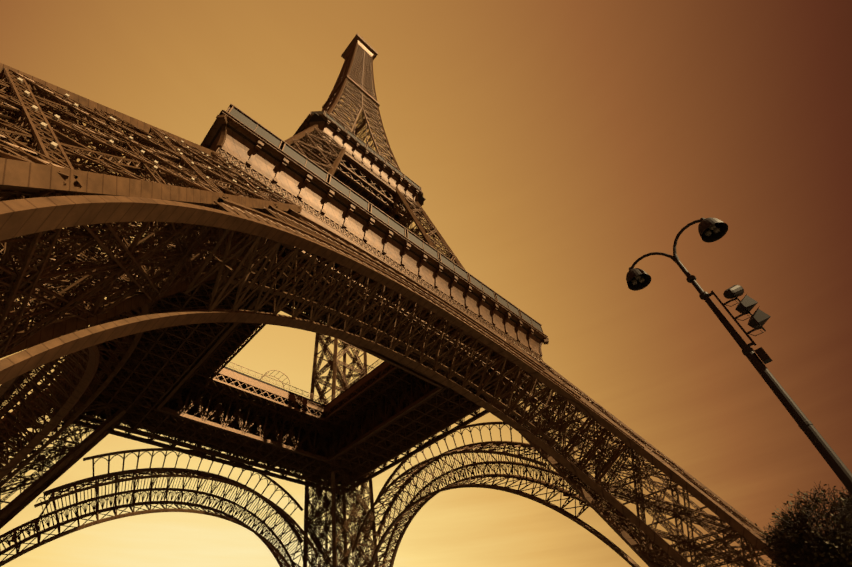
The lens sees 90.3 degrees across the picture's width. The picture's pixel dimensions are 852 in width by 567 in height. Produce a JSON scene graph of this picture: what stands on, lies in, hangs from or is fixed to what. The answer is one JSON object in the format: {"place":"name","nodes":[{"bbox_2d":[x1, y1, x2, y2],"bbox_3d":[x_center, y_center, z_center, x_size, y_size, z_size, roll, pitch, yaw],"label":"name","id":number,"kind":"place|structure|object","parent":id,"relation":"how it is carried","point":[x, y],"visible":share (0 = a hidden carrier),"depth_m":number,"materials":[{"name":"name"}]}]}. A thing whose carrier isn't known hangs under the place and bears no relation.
{"place":"outdoors","nodes":[
{"label":"outdoors","id":0,"kind":"place"},
{"bbox_2d":[0,0,851,566],"label":"sky","id":1,"kind":"structure","parent":0,"point":[553,146],"materials":[{"name":"orange"}]},
{"bbox_2d":[825,491,851,534],"bbox_3d":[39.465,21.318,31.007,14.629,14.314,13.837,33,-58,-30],"label":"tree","id":2,"kind":"object","parent":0,"point":[837,520],"visible":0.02,"depth_m":35.28,"materials":[{"name":"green plant"}]},
{"bbox_3d":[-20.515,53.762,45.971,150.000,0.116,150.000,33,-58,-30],"label":"esplanade paving","id":3,"kind":"structure","parent":0,"visible":0},
{"bbox_2d":[0,33,797,566],"bbox_3d":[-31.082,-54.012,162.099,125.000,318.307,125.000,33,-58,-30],"label":"lattice tower","id":4,"kind":"structure","parent":3,"relation":"on","point":[246,231],"depth_m":64.35,"materials":[{"name":"paint"}]},
{"bbox_2d":[626,217,851,494],"bbox_3d":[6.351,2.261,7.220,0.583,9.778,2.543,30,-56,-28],"label":"street lamp","id":5,"kind":"object","parent":3,"relation":"on","point":[710,229],"visible":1,"depth_m":8.45,"materials":[{"name":"metal"}]},
{"bbox_2d":[755,482,851,566],"bbox_3d":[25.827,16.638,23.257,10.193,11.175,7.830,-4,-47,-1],"label":"tree","id":6,"kind":"object","parent":3,"relation":"on","point":[794,543],"visible":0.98,"depth_m":24.76,"materials":[{"name":"green plant"}]}
]}

